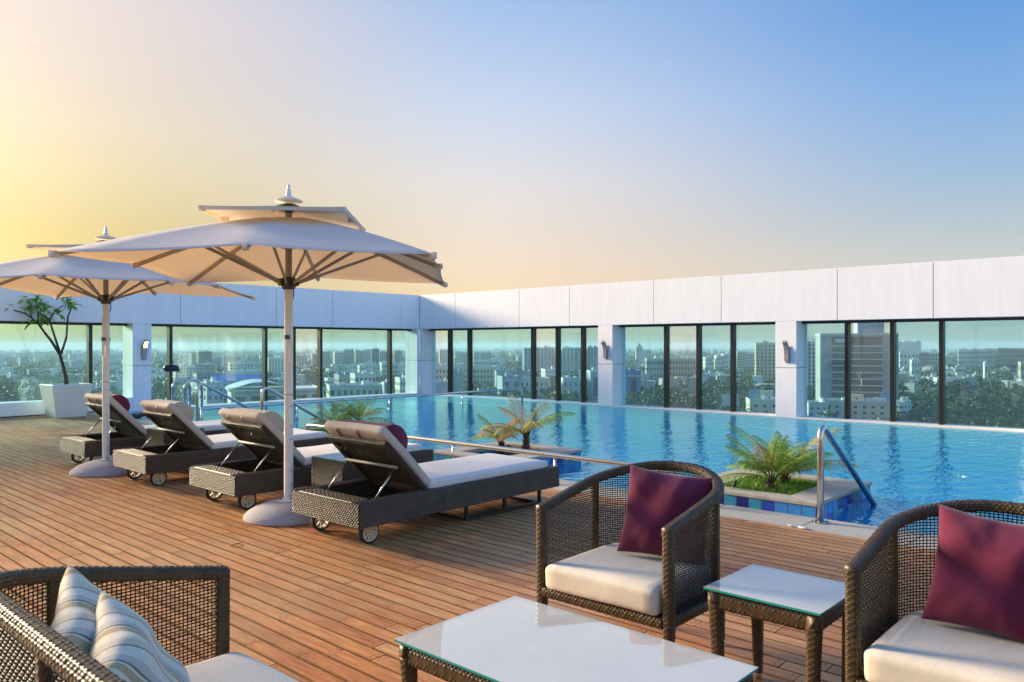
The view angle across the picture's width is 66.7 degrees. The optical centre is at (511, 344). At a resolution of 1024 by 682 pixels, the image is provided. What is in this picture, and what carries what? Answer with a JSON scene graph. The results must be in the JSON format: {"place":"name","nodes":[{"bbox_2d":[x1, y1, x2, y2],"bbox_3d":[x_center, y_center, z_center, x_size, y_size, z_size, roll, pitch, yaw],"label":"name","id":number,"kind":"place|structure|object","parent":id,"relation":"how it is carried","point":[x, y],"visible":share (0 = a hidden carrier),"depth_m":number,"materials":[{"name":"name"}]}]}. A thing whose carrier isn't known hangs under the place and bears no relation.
{"place":"outdoors","nodes":[
{"label":"outdoors","id":0,"kind":"place"},
{"bbox_2d":[0,414,936,681],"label":"deck","id":1,"kind":"structure","parent":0,"point":[330,602],"depth_m":5.66,"materials":[{"name":"brown"}]},
{"bbox_2d":[39,382,92,417],"bbox_3d":[-9.667,1.194,16.884,0.806,0.712,0.806,0,0,41],"label":"plant pot","id":2,"kind":"object","parent":1,"relation":"on","point":[61,400],"visible":0.99,"depth_m":16.64,"materials":[{"name":"ceramic"}]},
{"bbox_2d":[1,294,82,384],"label":"frangipani tree","id":3,"kind":"object","parent":2,"relation":"on","point":[42,319],"visible":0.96,"depth_m":16.83,"materials":[{"name":"green plant"}]},
{"bbox_2d":[0,226,255,477],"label":"umbrella","id":4,"kind":"object","parent":1,"relation":"on","point":[104,283],"visible":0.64,"depth_m":9.44,"materials":[{"name":"fabric"}]},
{"bbox_2d":[59,393,230,462],"bbox_3d":[-4.791,1.094,10.821,0.926,0.912,2.448,0,0,42],"label":"sun lounger","id":5,"kind":"object","parent":1,"relation":"on","point":[128,427],"visible":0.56,"depth_m":10.10,"materials":[{"name":"wicker"}]},
{"bbox_2d":[0,565,298,681],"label":"sofa","id":6,"kind":"object","parent":1,"relation":"on","point":[33,648],"visible":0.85,"depth_m":2.53,"materials":[{"name":"wicker"}]},
{"bbox_2d":[50,566,106,653],"bbox_3d":[-1.178,0.905,2.223,0.178,0.436,0.436,-25,22,-18],"label":"throw pillow","id":7,"kind":"object","parent":6,"relation":"on","point":[74,621],"visible":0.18,"depth_m":2.16,"materials":[{"name":"fabric"}]},
{"bbox_2d":[89,592,189,681],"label":"throw pillow","id":8,"kind":"object","parent":6,"relation":"on","point":[126,646],"visible":0.83,"depth_m":2.04,"materials":[{"name":"fabric"}]},
{"bbox_2d":[146,427,203,445],"bbox_3d":[-4.290,1.302,9.917,0.526,0.497,0.526,0,0,42],"label":"side table","id":9,"kind":"object","parent":1,"relation":"on","point":[159,437],"visible":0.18,"depth_m":9.71,"materials":[{"name":"wicker"}]},
{"bbox_2d":[0,283,419,419],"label":"glazed wall","id":10,"kind":"structure","parent":1,"relation":"on","point":[136,316],"depth_m":20.49,"materials":[{"name":"white"}]},
{"bbox_2d":[141,340,148,359],"bbox_3d":[-8.820,0.115,18.725,0.208,0.491,0.100,0,0,42],"label":"wall lamp","id":11,"kind":"object","parent":10,"relation":"attached to","point":[144,350],"visible":1,"depth_m":18.72,"materials":[{"name":"white"}]},
{"bbox_2d":[163,365,179,371],"bbox_3d":[-8.492,0.584,19.466,0.192,0.187,0.438,0,0,42],"label":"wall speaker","id":12,"kind":"object","parent":10,"relation":"attached to","point":[170,368],"depth_m":19.37,"materials":[{"name":"black plastic"}]},
{"bbox_2d":[112,399,331,485],"bbox_3d":[-3.437,1.094,9.552,0.926,0.912,2.448,0,0,43],"label":"sun lounger","id":13,"kind":"object","parent":1,"relation":"on","point":[193,444],"visible":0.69,"depth_m":8.88,"materials":[{"name":"wicker"}]},
{"bbox_2d":[47,184,447,526],"bbox_3d":[-2.017,0.050,7.030,2.786,3.000,2.786,0,0,-3],"label":"umbrella","id":14,"kind":"object","parent":1,"relation":"on","point":[288,245],"visible":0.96,"depth_m":6.96,"materials":[{"name":"fabric"}]},
{"bbox_2d":[189,407,433,509],"bbox_3d":[-2.052,1.094,8.326,0.926,0.912,2.448,0,0,42],"label":"sun lounger","id":15,"kind":"object","parent":1,"relation":"on","point":[258,434],"visible":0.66,"depth_m":7.62,"materials":[{"name":"wicker"}]},
{"bbox_2d":[311,453,362,485],"bbox_3d":[-1.546,1.302,7.406,0.526,0.497,0.526,0,0,42],"label":"side table","id":16,"kind":"object","parent":1,"relation":"on","point":[326,469],"visible":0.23,"depth_m":7.21,"materials":[{"name":"wicker"}]},
{"bbox_2d":[291,419,559,543],"bbox_3d":[-0.681,1.094,7.074,0.926,0.912,2.448,0,0,42],"label":"sun lounger","id":17,"kind":"object","parent":1,"relation":"on","point":[396,482],"visible":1,"depth_m":6.54,"materials":[{"name":"wicker"}]},
{"bbox_2d":[394,596,757,681],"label":"coffee table","id":18,"kind":"object","parent":1,"relation":"on","point":[515,639],"visible":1,"depth_m":2.85,"materials":[{"name":"glass"}]},
{"bbox_2d":[536,460,724,642],"bbox_3d":[0.669,1.094,3.987,0.795,0.911,0.814,0,0,42],"label":"armchair","id":19,"kind":"object","parent":1,"relation":"on","point":[666,593],"visible":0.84,"depth_m":3.79,"materials":[{"name":"wicker"}]},
{"bbox_2d":[617,465,712,564],"bbox_3d":[0.798,0.878,4.027,0.455,0.455,0.221,5,-15,24],"label":"throw pillow","id":20,"kind":"object","parent":19,"relation":"on","point":[657,502],"visible":0.7,"depth_m":3.98,"materials":[{"name":"fabric"}]},
{"bbox_2d":[283,402,1023,535],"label":"pool basin","id":21,"kind":"object","parent":1,"relation":"in","point":[889,511],"visible":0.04,"depth_m":15.15,"materials":[{"name":"tile"}]},
{"bbox_2d":[298,427,322,430],"bbox_3d":[-2.842,2.083,13.041,1.435,1.335,1.470,0,0,42],"label":"pool planter","id":22,"kind":"object","parent":21,"relation":"in","point":[313,428],"depth_m":13.19,"materials":[{"name":"tile"}]},
{"bbox_2d":[310,403,354,424],"bbox_3d":[-2.972,1.228,12.885,0.766,0.545,0.844,0,0,1],"label":"palm","id":23,"kind":"object","parent":22,"relation":"on","point":[340,416],"visible":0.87,"depth_m":12.86,"materials":[{"name":"green plant"}]},
{"bbox_2d":[325,395,393,423],"bbox_3d":[-2.570,1.178,13.209,1.162,0.643,1.088,0,0,-12],"label":"palm","id":24,"kind":"object","parent":22,"relation":"in","point":[359,412],"visible":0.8,"depth_m":13.08,"materials":[{"name":"green plant"}]},
{"bbox_2d":[433,441,581,481],"bbox_3d":[-0.068,2.083,10.502,1.435,1.335,1.470,0,0,42],"label":"pool planter","id":25,"kind":"object","parent":21,"relation":"in","point":[446,453],"visible":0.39,"depth_m":10.44,"materials":[{"name":"tile"}]},
{"bbox_2d":[470,414,529,453],"bbox_3d":[-0.145,1.231,10.767,1.126,0.544,0.912,0,0,42],"label":"palm","id":26,"kind":"object","parent":25,"relation":"on","point":[500,441],"visible":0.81,"depth_m":10.70,"materials":[{"name":"green plant"}]},
{"bbox_2d":[476,395,575,449],"bbox_3d":[0.203,1.106,10.609,1.411,0.789,1.225,0,0,42],"label":"palm","id":27,"kind":"object","parent":25,"relation":"on","point":[526,436],"visible":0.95,"depth_m":10.63,"materials":[{"name":"green plant"}]},
{"bbox_2d":[87,412,937,548],"bbox_3d":[0.409,1.650,8.779,27.250,0.201,0.505,0,0,42],"label":"pool coping","id":28,"kind":"object","parent":21,"relation":"on","point":[832,527],"visible":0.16,"depth_m":6.87,"materials":[{"name":"stone"}]},
{"bbox_2d":[171,378,190,405],"bbox_3d":[-6.488,1.247,15.219,0.140,1.205,0.435,0,0,42],"label":"grab rail","id":29,"kind":"object","parent":28,"relation":"attached to","point":[189,389],"visible":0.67,"depth_m":15.23,"materials":[{"name":"metal"}]},
{"bbox_2d":[183,379,202,420],"bbox_3d":[-6.112,1.247,14.874,0.140,1.205,0.435,0,0,42],"label":"grab rail","id":30,"kind":"object","parent":28,"relation":"attached to","point":[201,395],"visible":0.71,"depth_m":14.99,"materials":[{"name":"metal"}]},
{"bbox_2d":[195,383,251,420],"bbox_3d":[-5.226,1.198,15.028,0.150,0.990,1.908,0,0,42],"label":"pool handrail","id":31,"kind":"object","parent":28,"relation":"attached to","point":[215,390],"visible":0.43,"depth_m":14.51,"materials":[{"name":"metal"}]},
{"bbox_2d":[260,387,322,420],"bbox_3d":[-3.546,1.193,13.457,0.150,0.999,1.858,0,0,42],"label":"pool handrail","id":32,"kind":"object","parent":28,"relation":"attached to","point":[282,397],"visible":0.43,"depth_m":13.04,"materials":[{"name":"metal"}]},
{"bbox_2d":[198,388,522,420],"bbox_3d":[-2.893,1.422,18.554,0.106,0.416,9.483,0,0,42],"label":"pool railing","id":33,"kind":"object","parent":28,"relation":"on","point":[306,402],"visible":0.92,"depth_m":17.93,"materials":[{"name":"metal"}]},
{"bbox_2d":[306,423,680,484],"bbox_3d":[-0.764,1.381,9.808,6.526,0.358,0.112,0,0,42],"label":"pool railing","id":34,"kind":"object","parent":28,"relation":"on","point":[539,453],"visible":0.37,"depth_m":9.01,"materials":[{"name":"metal"}]},
{"bbox_2d":[811,425,882,524],"bbox_3d":[3.176,1.212,7.322,0.150,1.023,1.581,0,0,42],"label":"pool handrail","id":35,"kind":"object","parent":28,"relation":"attached to","point":[823,430],"visible":1,"depth_m":6.79,"materials":[{"name":"metal"}]},
{"bbox_2d":[129,394,1023,527],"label":"water","id":36,"kind":"structure","parent":21,"relation":"in","point":[626,418],"depth_m":14.15,"materials":[{"name":"liquid"}]},
{"bbox_2d":[420,256,1023,451],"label":"glazed wall","id":37,"kind":"structure","parent":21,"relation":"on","point":[790,305],"depth_m":17.62,"materials":[{"name":"white"}]},
{"bbox_2d":[782,340,789,362],"bbox_3d":[5.951,0.145,16.917,0.100,0.491,0.208,0,0,42],"label":"wall lamp","id":38,"kind":"object","parent":37,"relation":"attached to","point":[786,346],"visible":1,"depth_m":16.91,"materials":[{"name":"beige"}]},
{"bbox_2d":[717,468,871,525],"bbox_3d":[2.691,2.083,7.978,1.435,1.335,1.470,0,0,42],"label":"pool planter","id":39,"kind":"object","parent":21,"relation":"in","point":[843,498],"visible":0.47,"depth_m":7.47,"materials":[{"name":"tile"}]},
{"bbox_2d":[724,473,816,494],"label":"grass","id":40,"kind":"structure","parent":39,"relation":"in","point":[792,486],"depth_m":7.86,"materials":[{"name":"plant"}]},
{"bbox_2d":[721,435,833,489],"bbox_3d":[2.626,1.179,7.754,1.087,0.642,0.946,0,0,42],"label":"palm","id":41,"kind":"object","parent":39,"relation":"on","point":[782,468],"visible":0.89,"depth_m":7.66,"materials":[{"name":"green plant"}]},
{"bbox_2d":[726,424,858,484],"bbox_3d":[2.875,1.168,8.020,1.254,0.665,1.211,0,0,3],"label":"palm","id":42,"kind":"object","parent":39,"relation":"in","point":[805,468],"visible":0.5,"depth_m":8.00,"materials":[{"name":"green plant"}]},
{"bbox_2d":[703,564,845,681],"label":"side table","id":43,"kind":"object","parent":1,"relation":"on","point":[813,607],"visible":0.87,"depth_m":3.27,"materials":[{"name":"glass"}]},
{"bbox_2d":[844,499,1023,681],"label":"armchair","id":44,"kind":"object","parent":1,"relation":"on","point":[912,647],"visible":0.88,"depth_m":2.93,"materials":[{"name":"wicker"}]},
{"bbox_2d":[921,505,1023,642],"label":"throw pillow","id":45,"kind":"object","parent":44,"relation":"on","point":[977,581],"visible":1,"depth_m":2.94,"materials":[{"name":"fabric"}]},
{"bbox_2d":[0,347,1023,427],"bbox_3d":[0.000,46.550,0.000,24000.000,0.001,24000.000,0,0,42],"label":"ground","id":46,"kind":"structure","parent":0,"point":[1015,398],"depth_m":8042.85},
{"bbox_2d":[173,364,195,385],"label":"building","id":47,"kind":"structure","parent":46,"relation":"on","point":[188,371],"depth_m":892.20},
{"bbox_2d":[188,352,195,365],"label":"building","id":48,"kind":"structure","parent":46,"relation":"on","point":[191,358],"depth_m":1291.44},
{"bbox_2d":[196,350,211,362],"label":"building","id":49,"kind":"structure","parent":46,"relation":"on","point":[203,356],"depth_m":1243.27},
{"bbox_2d":[196,362,215,372],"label":"building","id":50,"kind":"structure","parent":46,"relation":"on","point":[208,367],"depth_m":940.50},
{"bbox_2d":[198,378,223,404],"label":"building","id":51,"kind":"structure","parent":46,"relation":"on","point":[210,396],"depth_m":445.13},
{"bbox_2d":[193,371,232,395],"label":"building","id":52,"kind":"structure","parent":46,"relation":"on","point":[202,376],"depth_m":648.92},
{"bbox_2d":[222,355,239,365],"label":"building","id":53,"kind":"structure","parent":46,"relation":"on","point":[227,359],"depth_m":1341.93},
{"bbox_2d":[211,375,261,402],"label":"building","id":54,"kind":"structure","parent":46,"relation":"on","point":[228,379],"depth_m":550.77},
{"bbox_2d":[228,361,261,370],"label":"building","id":55,"kind":"structure","parent":46,"relation":"on","point":[243,365],"depth_m":990.10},
{"bbox_2d":[230,369,261,374],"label":"building","id":56,"kind":"structure","parent":46,"relation":"on","point":[248,372],"depth_m":709.15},
{"bbox_2d":[225,379,326,402],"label":"building","id":57,"kind":"structure","parent":46,"relation":"on","point":[238,391],"depth_m":455.00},
{"bbox_2d":[268,356,283,377],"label":"building","id":58,"kind":"structure","parent":46,"relation":"on","point":[275,364],"depth_m":1040.90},
{"bbox_2d":[296,354,306,367],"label":"building","id":59,"kind":"structure","parent":46,"relation":"on","point":[301,360],"depth_m":1392.22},
{"bbox_2d":[323,350,329,366],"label":"building","id":60,"kind":"structure","parent":46,"relation":"on","point":[326,359],"depth_m":1352.46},
{"bbox_2d":[333,351,343,364],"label":"building","id":61,"kind":"structure","parent":46,"relation":"on","point":[338,357],"depth_m":1392.41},
{"bbox_2d":[334,371,350,382],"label":"building","id":62,"kind":"structure","parent":46,"relation":"on","point":[345,377],"depth_m":631.11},
{"bbox_2d":[344,348,353,364],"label":"building","id":63,"kind":"structure","parent":46,"relation":"on","point":[348,357],"depth_m":1372.06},
{"bbox_2d":[326,381,381,396],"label":"building","id":64,"kind":"structure","parent":46,"relation":"on","point":[350,389],"depth_m":509.43,"materials":[{"name":"concrete"}]},
{"bbox_2d":[326,389,381,394],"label":"windows","id":65,"kind":"structure","parent":64,"relation":"in","point":[332,391],"depth_m":508.35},
{"bbox_2d":[354,349,362,364],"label":"building","id":66,"kind":"structure","parent":46,"relation":"on","point":[358,357],"depth_m":1352.77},
{"bbox_2d":[350,370,375,382],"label":"building","id":67,"kind":"structure","parent":46,"relation":"on","point":[365,375],"depth_m":591.59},
{"bbox_2d":[363,349,370,364],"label":"building","id":68,"kind":"structure","parent":46,"relation":"on","point":[366,355],"depth_m":1392.00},
{"bbox_2d":[371,347,378,363],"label":"building","id":69,"kind":"structure","parent":46,"relation":"on","point":[374,354],"depth_m":1292.07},
{"bbox_2d":[379,361,386,380],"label":"building","id":70,"kind":"structure","parent":46,"relation":"on","point":[383,367],"depth_m":909.39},
{"bbox_2d":[392,362,400,381],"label":"building","id":71,"kind":"structure","parent":46,"relation":"on","point":[396,368],"depth_m":924.24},
{"bbox_2d":[395,375,404,392],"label":"building","id":72,"kind":"structure","parent":46,"relation":"on","point":[399,384],"depth_m":551.20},
{"bbox_2d":[436,377,447,392],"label":"building","id":73,"kind":"structure","parent":46,"relation":"on","point":[441,386],"depth_m":551.08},
{"bbox_2d":[439,349,447,364],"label":"building","id":74,"kind":"structure","parent":46,"relation":"on","point":[443,356],"depth_m":1491.93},
{"bbox_2d":[453,369,464,391],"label":"building","id":75,"kind":"structure","parent":46,"relation":"on","point":[458,380],"depth_m":691.36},
{"bbox_2d":[436,364,496,389],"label":"building","id":76,"kind":"structure","parent":46,"relation":"on","point":[484,375],"depth_m":789.44,"materials":[{"name":"concrete"}]},
{"bbox_2d":[436,370,494,388],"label":"windows","id":77,"kind":"structure","parent":76,"relation":"in","point":[436,370],"depth_m":789.46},
{"bbox_2d":[473,358,498,368],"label":"building","id":78,"kind":"structure","parent":46,"relation":"on","point":[487,362],"depth_m":1073.29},
{"bbox_2d":[497,373,520,393],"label":"building","id":79,"kind":"structure","parent":46,"relation":"on","point":[508,380],"depth_m":632.02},
{"bbox_2d":[0,348,1023,398],"bbox_3d":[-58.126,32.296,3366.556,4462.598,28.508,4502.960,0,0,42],"label":"distant city","id":80,"kind":"object","parent":46,"relation":"on","point":[77,358],"visible":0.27,"depth_m":1047.94},
{"bbox_2d":[0,350,1023,428],"bbox_3d":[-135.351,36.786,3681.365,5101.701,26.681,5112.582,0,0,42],"label":"city trees","id":81,"kind":"object","parent":46,"relation":"on","point":[961,412],"visible":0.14,"depth_m":677.51,"materials":[{"name":"green plant"}]},
{"bbox_2d":[494,368,530,386],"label":"building","id":82,"kind":"structure","parent":46,"relation":"on","point":[522,373],"depth_m":729.91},
{"bbox_2d":[522,347,530,370],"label":"building","id":83,"kind":"structure","parent":46,"relation":"on","point":[526,358],"depth_m":1091.91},
{"bbox_2d":[520,377,548,397],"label":"building","id":84,"kind":"structure","parent":46,"relation":"on","point":[542,382],"depth_m":641.42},
{"bbox_2d":[536,346,554,373],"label":"building","id":85,"kind":"structure","parent":46,"relation":"on","point":[545,356],"depth_m":1080.88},
{"bbox_2d":[541,366,562,391],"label":"building","id":86,"kind":"structure","parent":46,"relation":"on","point":[549,373],"depth_m":669.87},
{"bbox_2d":[561,346,580,375],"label":"building","id":87,"kind":"structure","parent":46,"relation":"on","point":[570,358],"depth_m":1070.75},
{"bbox_2d":[563,350,580,375],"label":"windows","id":88,"kind":"structure","parent":87,"relation":"in","point":[563,350],"depth_m":1070.92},
{"bbox_2d":[561,375,580,398],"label":"building","id":89,"kind":"structure","parent":46,"relation":"on","point":[568,382],"depth_m":641.09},
{"bbox_2d":[587,367,597,400],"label":"building","id":90,"kind":"structure","parent":46,"relation":"on","point":[592,382],"depth_m":651.04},
{"bbox_2d":[587,345,597,369],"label":"building","id":91,"kind":"structure","parent":46,"relation":"on","point":[592,356],"depth_m":1070.81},
{"bbox_2d":[626,368,640,399],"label":"building","id":92,"kind":"structure","parent":46,"relation":"on","point":[633,380],"depth_m":611.00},
{"bbox_2d":[637,349,650,362],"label":"building","id":93,"kind":"structure","parent":46,"relation":"on","point":[642,354],"depth_m":1590.36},
{"bbox_2d":[645,356,663,379],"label":"building","id":94,"kind":"structure","parent":46,"relation":"on","point":[654,368],"depth_m":910.40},
{"bbox_2d":[670,356,695,380],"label":"building","id":95,"kind":"structure","parent":46,"relation":"on","point":[682,366],"depth_m":929.98,"materials":[{"name":"concrete"}]},
{"bbox_2d":[670,361,694,380],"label":"windows","id":96,"kind":"structure","parent":95,"relation":"in","point":[670,361],"depth_m":929.98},
{"bbox_2d":[703,356,710,371],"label":"building","id":97,"kind":"structure","parent":46,"relation":"on","point":[707,362],"depth_m":1243.10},
{"bbox_2d":[714,355,722,369],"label":"building","id":98,"kind":"structure","parent":46,"relation":"on","point":[717,361],"depth_m":1243.08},
{"bbox_2d":[721,352,729,373],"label":"building","id":99,"kind":"structure","parent":46,"relation":"on","point":[725,361],"depth_m":1242.97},
{"bbox_2d":[736,350,744,371],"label":"building","id":100,"kind":"structure","parent":46,"relation":"on","point":[741,360],"depth_m":1243.05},
{"bbox_2d":[745,351,754,373],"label":"building","id":101,"kind":"structure","parent":46,"relation":"on","point":[749,359],"depth_m":1243.37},
{"bbox_2d":[746,395,775,412],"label":"building","id":102,"kind":"structure","parent":46,"relation":"on","point":[765,404],"depth_m":432.55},
{"bbox_2d":[754,341,775,383],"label":"building","id":103,"kind":"structure","parent":46,"relation":"on","point":[765,360],"depth_m":860.43,"materials":[{"name":"concrete"}]},
{"bbox_2d":[755,345,773,382],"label":"windows","id":104,"kind":"structure","parent":103,"relation":"in","point":[755,345],"depth_m":860.72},
{"bbox_2d":[807,336,815,395],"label":"building","id":105,"kind":"structure","parent":46,"relation":"on","point":[811,363],"depth_m":709.58,"materials":[{"name":"white"}]},
{"bbox_2d":[807,397,827,415],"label":"building","id":106,"kind":"structure","parent":46,"relation":"on","point":[818,407],"depth_m":409.25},
{"bbox_2d":[815,323,898,399],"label":"building","id":107,"kind":"structure","parent":46,"relation":"on","point":[870,351],"depth_m":454.29,"materials":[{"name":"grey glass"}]},
{"bbox_2d":[824,397,889,419],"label":"building","id":108,"kind":"structure","parent":46,"relation":"on","point":[868,408],"depth_m":412.25,"materials":[{"name":"concrete"}]},
{"bbox_2d":[896,396,910,420],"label":"building","id":109,"kind":"structure","parent":46,"relation":"on","point":[903,404],"depth_m":421.09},
{"bbox_2d":[899,351,918,368],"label":"building","id":110,"kind":"structure","parent":46,"relation":"on","point":[904,358],"depth_m":1294.98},
{"bbox_2d":[909,358,920,376],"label":"building","id":111,"kind":"structure","parent":46,"relation":"on","point":[915,367],"depth_m":944.37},
{"bbox_2d":[919,351,928,370],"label":"building","id":112,"kind":"structure","parent":46,"relation":"on","point":[924,357],"depth_m":1343.18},
{"bbox_2d":[929,351,938,368],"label":"building","id":113,"kind":"structure","parent":46,"relation":"on","point":[933,358],"depth_m":1343.34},
{"bbox_2d":[958,348,971,369],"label":"building","id":114,"kind":"structure","parent":46,"relation":"on","point":[964,357],"depth_m":1244.21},
{"bbox_2d":[971,348,984,368],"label":"building","id":115,"kind":"structure","parent":46,"relation":"on","point":[978,357],"depth_m":1243.60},
{"bbox_2d":[984,348,996,368],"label":"building","id":116,"kind":"structure","parent":46,"relation":"on","point":[991,356],"depth_m":1243.85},
{"bbox_2d":[997,347,1011,372],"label":"building","id":117,"kind":"structure","parent":46,"relation":"on","point":[1004,356],"depth_m":1223.89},
{"bbox_2d":[1012,347,1023,372],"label":"building","id":118,"kind":"structure","parent":46,"relation":"on","point":[1017,355],"depth_m":1224.92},
{"bbox_2d":[0,0,1023,347],"label":"sky","id":119,"kind":"structure","parent":0,"point":[521,144],"materials":[{"name":"blue"}]},
{"bbox_2d":[722,394,738,410],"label":"billboard","id":120,"kind":"object","parent":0,"point":[725,399],"visible":0.55,"depth_m":430.26,"materials":[{"name":"blue metal"}]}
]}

